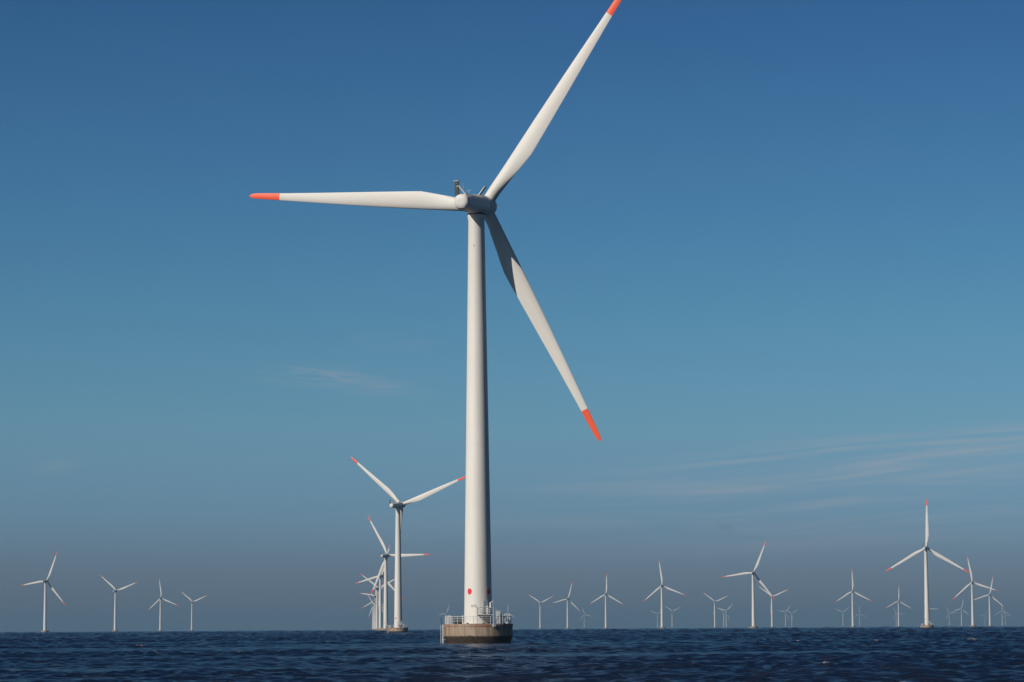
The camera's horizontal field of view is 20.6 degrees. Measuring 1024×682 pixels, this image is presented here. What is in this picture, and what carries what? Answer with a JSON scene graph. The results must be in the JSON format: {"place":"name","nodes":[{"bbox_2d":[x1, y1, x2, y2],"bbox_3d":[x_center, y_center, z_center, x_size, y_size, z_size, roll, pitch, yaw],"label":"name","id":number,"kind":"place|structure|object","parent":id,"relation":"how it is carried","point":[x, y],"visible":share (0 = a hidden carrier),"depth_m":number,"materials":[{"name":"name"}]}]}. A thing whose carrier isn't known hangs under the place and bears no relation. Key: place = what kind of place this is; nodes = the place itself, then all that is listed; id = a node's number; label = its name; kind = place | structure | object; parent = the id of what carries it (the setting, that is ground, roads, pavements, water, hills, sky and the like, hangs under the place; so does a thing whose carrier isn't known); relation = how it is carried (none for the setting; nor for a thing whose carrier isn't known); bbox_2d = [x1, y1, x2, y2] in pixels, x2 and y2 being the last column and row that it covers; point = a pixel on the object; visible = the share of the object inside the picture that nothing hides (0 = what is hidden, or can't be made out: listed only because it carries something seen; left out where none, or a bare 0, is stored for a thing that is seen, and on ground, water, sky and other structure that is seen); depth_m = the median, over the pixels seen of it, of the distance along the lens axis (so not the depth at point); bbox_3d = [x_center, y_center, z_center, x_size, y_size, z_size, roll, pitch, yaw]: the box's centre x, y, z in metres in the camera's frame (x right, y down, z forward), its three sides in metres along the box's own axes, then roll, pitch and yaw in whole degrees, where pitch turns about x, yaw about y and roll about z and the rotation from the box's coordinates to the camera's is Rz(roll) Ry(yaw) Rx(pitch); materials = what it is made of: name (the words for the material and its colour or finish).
{"place":"outdoors","nodes":[
{"label":"outdoors","id":0,"kind":"place"},
{"bbox_2d":[0,626,1023,681],"bbox_3d":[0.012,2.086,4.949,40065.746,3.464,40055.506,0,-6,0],"label":"sea","id":1,"kind":"structure","parent":0,"point":[883,654],"depth_m":226.77,"materials":[{"name":"liquid"}]},
{"bbox_2d":[21,553,64,631],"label":"wind turbine","id":2,"kind":"object","parent":1,"relation":"in","point":[44,617],"visible":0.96,"depth_m":3776.58,"materials":[{"name":"metal"}]},
{"bbox_2d":[100,575,136,631],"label":"wind turbine","id":3,"kind":"object","parent":1,"relation":"in","point":[115,591],"visible":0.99,"depth_m":4736.45,"materials":[{"name":"metal"}]},
{"bbox_2d":[148,579,177,630],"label":"wind turbine","id":4,"kind":"object","parent":1,"relation":"in","point":[160,607],"visible":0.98,"depth_m":5870.22,"materials":[{"name":"metal"}]},
{"bbox_2d":[182,592,206,630],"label":"wind turbine","id":5,"kind":"object","parent":1,"relation":"in","point":[191,601],"visible":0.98,"depth_m":6668.47,"materials":[{"name":"metal"}]},
{"bbox_2d":[360,587,383,629],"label":"wind turbine","id":6,"kind":"object","parent":1,"relation":"in","point":[375,609],"visible":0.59,"depth_m":5694.76,"materials":[{"name":"metal"}]},
{"bbox_2d":[362,589,383,629],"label":"wind turbine","id":7,"kind":"object","parent":1,"relation":"in","point":[373,602],"visible":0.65,"depth_m":6736.43,"materials":[{"name":"metal"}]},
{"bbox_2d":[366,592,383,629],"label":"wind turbine","id":8,"kind":"object","parent":1,"relation":"in","point":[372,612],"visible":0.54,"depth_m":7804.20,"materials":[{"name":"metal"}]},
{"bbox_2d":[361,574,394,629],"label":"wind turbine","id":9,"kind":"object","parent":1,"relation":"in","point":[377,596],"visible":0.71,"depth_m":4614.57,"materials":[{"name":"metal"}]},
{"bbox_2d":[355,545,402,630],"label":"wind turbine","id":10,"kind":"object","parent":1,"relation":"in","point":[380,603],"visible":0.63,"depth_m":3548.90,"materials":[{"name":"metal"}]},
{"bbox_2d":[368,517,428,630],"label":"wind turbine","id":11,"kind":"object","parent":1,"relation":"in","point":[384,566],"visible":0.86,"depth_m":2561.55,"materials":[{"name":"metal"}]},
{"bbox_2d":[351,457,465,632],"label":"wind turbine","id":12,"kind":"object","parent":1,"relation":"in","point":[398,625],"visible":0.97,"depth_m":1518.72,"materials":[{"name":"metal"}]},
{"bbox_2d":[250,0,620,643],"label":"wind turbine","id":13,"kind":"object","parent":1,"relation":"in","point":[478,625],"visible":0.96,"depth_m":442.79,"materials":[{"name":"metal"}]},
{"bbox_2d":[528,594,552,628],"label":"wind turbine","id":14,"kind":"object","parent":1,"relation":"in","point":[540,611],"visible":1,"depth_m":7468.46,"materials":[{"name":"metal"}]},
{"bbox_2d":[554,581,580,628],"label":"wind turbine","id":15,"kind":"object","parent":1,"relation":"in","point":[567,599],"visible":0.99,"depth_m":6481.52,"materials":[{"name":"metal"}]},
{"bbox_2d":[590,573,623,628],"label":"wind turbine","id":16,"kind":"object","parent":1,"relation":"in","point":[605,594],"visible":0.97,"depth_m":5603.78,"materials":[{"name":"metal"}]},
{"bbox_2d":[644,562,685,627],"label":"wind turbine","id":17,"kind":"object","parent":1,"relation":"in","point":[662,585],"visible":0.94,"depth_m":4523.62,"materials":[{"name":"metal"}]},
{"bbox_2d":[704,593,728,627],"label":"wind turbine","id":18,"kind":"object","parent":1,"relation":"in","point":[714,610],"visible":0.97,"depth_m":7412.65,"materials":[{"name":"metal"}]},
{"bbox_2d":[719,606,730,627],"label":"wind turbine","id":19,"kind":"object","parent":1,"relation":"in","point":[726,616],"visible":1,"depth_m":11312.77,"materials":[{"name":"metal"}]},
{"bbox_2d":[723,542,773,627],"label":"wind turbine","id":20,"kind":"object","parent":1,"relation":"in","point":[753,601],"visible":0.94,"depth_m":3484.08,"materials":[{"name":"metal"}]},
{"bbox_2d":[757,585,788,626],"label":"wind turbine","id":21,"kind":"object","parent":1,"relation":"in","point":[772,605],"visible":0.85,"depth_m":6256.38,"materials":[{"name":"metal"}]},
{"bbox_2d":[836,574,870,626],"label":"wind turbine","id":22,"kind":"object","parent":1,"relation":"in","point":[852,591],"visible":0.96,"depth_m":5354.97,"materials":[{"name":"metal"}]},
{"bbox_2d":[886,589,911,626],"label":"wind turbine","id":23,"kind":"object","parent":1,"relation":"in","point":[898,601],"visible":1,"depth_m":7475.40,"materials":[{"name":"metal"}]},
{"bbox_2d":[886,499,968,627],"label":"wind turbine","id":24,"kind":"object","parent":1,"relation":"in","point":[927,624],"visible":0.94,"depth_m":2418.23,"materials":[{"name":"metal"}]},
{"bbox_2d":[952,602,969,625],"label":"wind turbine","id":25,"kind":"object","parent":1,"relation":"in","point":[961,613],"visible":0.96,"depth_m":10969.46,"materials":[{"name":"metal"}]},
{"bbox_2d":[953,556,997,626],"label":"wind turbine","id":26,"kind":"object","parent":1,"relation":"in","point":[972,606],"visible":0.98,"depth_m":4336.41,"materials":[{"name":"metal"}]},
{"bbox_2d":[974,578,1003,625],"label":"wind turbine","id":27,"kind":"object","parent":1,"relation":"in","point":[989,604],"visible":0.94,"depth_m":6096.71,"materials":[{"name":"metal"}]},
{"bbox_2d":[0,0,1023,631],"label":"sky","id":28,"kind":"structure","parent":0,"point":[772,251],"materials":[{"name":"blue"}]}
]}

